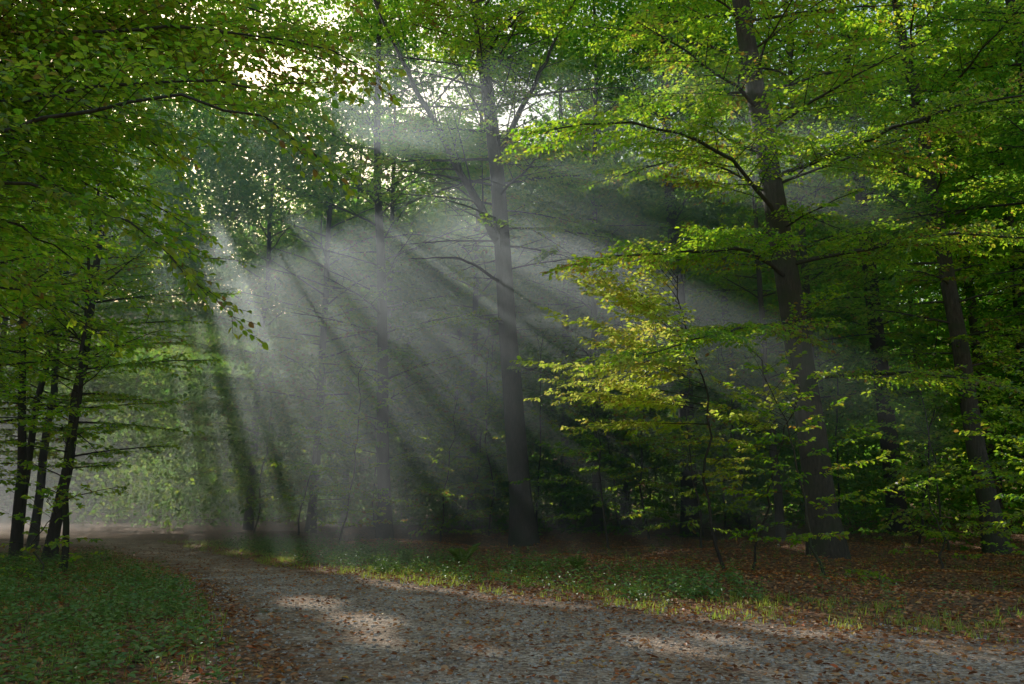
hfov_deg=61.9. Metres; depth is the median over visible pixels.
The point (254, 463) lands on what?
beech sapling
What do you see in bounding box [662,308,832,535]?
beech sapling
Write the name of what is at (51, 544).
beech sapling
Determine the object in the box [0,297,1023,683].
ground
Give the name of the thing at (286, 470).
beech sapling
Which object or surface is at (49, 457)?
hornbeam tree
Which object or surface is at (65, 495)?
hornbeam tree
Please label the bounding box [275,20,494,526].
beech tree
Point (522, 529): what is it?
beech tree
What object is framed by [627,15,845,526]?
beech tree
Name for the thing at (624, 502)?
beech sapling
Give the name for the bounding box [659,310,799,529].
beech sapling
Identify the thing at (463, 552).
fern
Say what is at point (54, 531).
hornbeam tree
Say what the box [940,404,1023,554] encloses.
beech sapling
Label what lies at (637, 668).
pebbles
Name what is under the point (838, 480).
beech sapling
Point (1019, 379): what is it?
beech sapling
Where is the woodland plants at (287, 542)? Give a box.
[206,531,772,603]
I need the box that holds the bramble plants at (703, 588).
[513,534,1023,621]
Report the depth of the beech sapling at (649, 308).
17.45 m
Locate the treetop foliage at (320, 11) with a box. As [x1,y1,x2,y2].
[54,0,478,205]
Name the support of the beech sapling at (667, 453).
on the ground at (266, 527)
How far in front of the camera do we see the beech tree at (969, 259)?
34.52 m
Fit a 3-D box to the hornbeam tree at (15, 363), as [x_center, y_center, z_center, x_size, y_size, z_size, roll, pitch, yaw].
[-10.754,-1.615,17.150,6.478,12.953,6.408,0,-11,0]
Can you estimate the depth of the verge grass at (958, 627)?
13.26 m
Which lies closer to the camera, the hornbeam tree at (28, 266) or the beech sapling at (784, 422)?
the hornbeam tree at (28, 266)
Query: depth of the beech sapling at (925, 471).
21.51 m
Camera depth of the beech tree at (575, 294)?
37.31 m
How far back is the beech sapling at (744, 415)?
17.58 m
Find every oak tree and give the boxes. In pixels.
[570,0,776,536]
[756,0,1004,535]
[854,0,1023,327]
[898,0,1023,359]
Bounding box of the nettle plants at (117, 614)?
[0,541,241,683]
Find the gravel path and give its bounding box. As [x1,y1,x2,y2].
[0,529,1023,683]
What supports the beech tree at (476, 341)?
on the ground at (266, 527)
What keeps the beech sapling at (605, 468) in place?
on the ground at (266, 527)
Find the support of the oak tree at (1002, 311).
on the ground at (266, 527)
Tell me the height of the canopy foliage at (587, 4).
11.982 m
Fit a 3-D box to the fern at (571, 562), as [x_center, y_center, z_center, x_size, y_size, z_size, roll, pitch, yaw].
[1.294,4.454,17.101,0.471,0.334,0.497,9,-14,-41]
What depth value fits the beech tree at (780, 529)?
27.14 m
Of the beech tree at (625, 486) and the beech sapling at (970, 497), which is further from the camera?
the beech tree at (625, 486)
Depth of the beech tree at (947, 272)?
24.66 m
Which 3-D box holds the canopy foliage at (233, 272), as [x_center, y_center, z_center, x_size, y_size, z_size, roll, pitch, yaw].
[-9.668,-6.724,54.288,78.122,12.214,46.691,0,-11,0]
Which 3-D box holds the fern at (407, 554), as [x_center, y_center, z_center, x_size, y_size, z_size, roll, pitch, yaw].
[-2.586,5.202,20.808,0.533,0.334,0.556,0,-11,0]
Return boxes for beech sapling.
[0,475,103,585]
[209,368,319,532]
[243,353,376,534]
[269,350,424,544]
[321,349,444,528]
[371,380,507,541]
[411,336,556,537]
[421,328,548,529]
[467,319,631,533]
[509,238,725,569]
[510,335,693,549]
[538,325,666,530]
[541,293,755,539]
[611,304,780,549]
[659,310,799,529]
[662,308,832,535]
[674,347,799,572]
[720,340,941,582]
[760,295,935,528]
[836,299,1023,551]
[847,346,1023,550]
[877,439,1017,568]
[903,289,1023,531]
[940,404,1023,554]
[948,286,1023,533]
[997,338,1023,484]
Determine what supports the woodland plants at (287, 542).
on the ground at (266, 527)
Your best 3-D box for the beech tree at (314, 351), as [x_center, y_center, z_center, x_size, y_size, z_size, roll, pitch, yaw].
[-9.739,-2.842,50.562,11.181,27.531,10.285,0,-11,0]
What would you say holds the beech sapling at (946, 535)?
on the ground at (266, 527)
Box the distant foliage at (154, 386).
[0,138,1023,514]
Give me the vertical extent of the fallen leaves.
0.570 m
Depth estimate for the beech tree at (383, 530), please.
33.46 m
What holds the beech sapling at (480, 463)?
on the ground at (266, 527)
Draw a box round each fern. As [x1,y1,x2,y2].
[397,549,414,558]
[446,543,480,565]
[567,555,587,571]
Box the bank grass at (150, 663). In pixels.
[0,549,262,683]
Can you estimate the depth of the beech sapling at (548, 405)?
32.91 m
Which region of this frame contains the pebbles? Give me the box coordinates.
[32,573,1023,683]
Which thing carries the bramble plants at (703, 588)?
on the ground at (266, 527)
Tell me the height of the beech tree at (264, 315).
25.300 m
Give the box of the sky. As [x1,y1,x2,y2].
[0,0,1013,316]
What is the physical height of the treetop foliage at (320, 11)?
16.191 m
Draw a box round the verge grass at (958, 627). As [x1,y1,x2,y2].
[0,531,1023,653]
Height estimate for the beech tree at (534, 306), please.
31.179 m
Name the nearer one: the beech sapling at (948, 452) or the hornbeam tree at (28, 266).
the hornbeam tree at (28, 266)
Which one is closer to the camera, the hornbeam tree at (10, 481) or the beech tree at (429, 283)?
the hornbeam tree at (10, 481)
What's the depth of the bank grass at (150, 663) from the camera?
10.46 m
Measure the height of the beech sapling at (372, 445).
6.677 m
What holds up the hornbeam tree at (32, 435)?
on the ground at (266, 527)
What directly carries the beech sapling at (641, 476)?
on the ground at (266, 527)
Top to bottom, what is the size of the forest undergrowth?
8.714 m
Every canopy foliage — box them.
[1,0,1023,367]
[281,0,815,163]
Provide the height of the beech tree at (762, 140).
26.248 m
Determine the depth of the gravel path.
9.27 m
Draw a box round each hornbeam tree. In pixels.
[0,5,148,473]
[0,16,136,287]
[0,41,255,561]
[0,80,187,549]
[0,108,159,554]
[0,111,119,459]
[0,120,140,562]
[0,137,107,485]
[0,157,190,571]
[0,277,76,394]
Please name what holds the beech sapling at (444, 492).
on the ground at (266, 527)
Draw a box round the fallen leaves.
[0,532,1023,683]
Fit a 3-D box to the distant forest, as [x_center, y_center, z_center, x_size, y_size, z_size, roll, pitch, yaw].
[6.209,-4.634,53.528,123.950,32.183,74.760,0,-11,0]
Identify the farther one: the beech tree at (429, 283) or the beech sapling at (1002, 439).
the beech tree at (429, 283)
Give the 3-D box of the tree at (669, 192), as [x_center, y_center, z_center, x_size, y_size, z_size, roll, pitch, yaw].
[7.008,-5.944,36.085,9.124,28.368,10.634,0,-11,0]
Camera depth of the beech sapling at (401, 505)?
37.25 m
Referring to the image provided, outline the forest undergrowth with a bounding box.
[8,341,1023,538]
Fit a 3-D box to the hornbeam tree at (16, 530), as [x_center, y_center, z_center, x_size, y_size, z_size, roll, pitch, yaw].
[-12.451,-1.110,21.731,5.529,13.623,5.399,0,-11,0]
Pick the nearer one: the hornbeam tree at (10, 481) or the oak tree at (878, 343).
the hornbeam tree at (10, 481)
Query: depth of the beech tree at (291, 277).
38.82 m
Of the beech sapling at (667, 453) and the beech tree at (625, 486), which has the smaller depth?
the beech sapling at (667, 453)
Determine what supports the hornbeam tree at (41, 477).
on the ground at (266, 527)
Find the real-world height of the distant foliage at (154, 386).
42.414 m
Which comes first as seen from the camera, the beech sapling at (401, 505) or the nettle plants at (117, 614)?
the nettle plants at (117, 614)
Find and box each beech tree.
[0,0,406,358]
[133,67,371,529]
[190,13,448,532]
[244,0,488,539]
[260,80,434,525]
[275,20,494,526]
[331,0,664,546]
[372,0,589,528]
[454,0,664,530]
[488,0,686,532]
[504,0,1023,558]
[531,21,736,525]
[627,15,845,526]
[638,63,874,541]
[686,0,933,399]
[776,0,1023,554]
[849,0,1023,532]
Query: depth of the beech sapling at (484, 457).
38.71 m
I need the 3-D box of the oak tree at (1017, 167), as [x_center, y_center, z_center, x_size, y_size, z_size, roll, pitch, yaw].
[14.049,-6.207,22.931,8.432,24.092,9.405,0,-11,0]
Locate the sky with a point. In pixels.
(502, 120)
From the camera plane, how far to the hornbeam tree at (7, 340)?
26.79 m
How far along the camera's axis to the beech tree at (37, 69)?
8.46 m
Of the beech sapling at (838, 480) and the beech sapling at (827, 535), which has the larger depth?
the beech sapling at (838, 480)
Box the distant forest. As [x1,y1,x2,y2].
[0,0,1023,521]

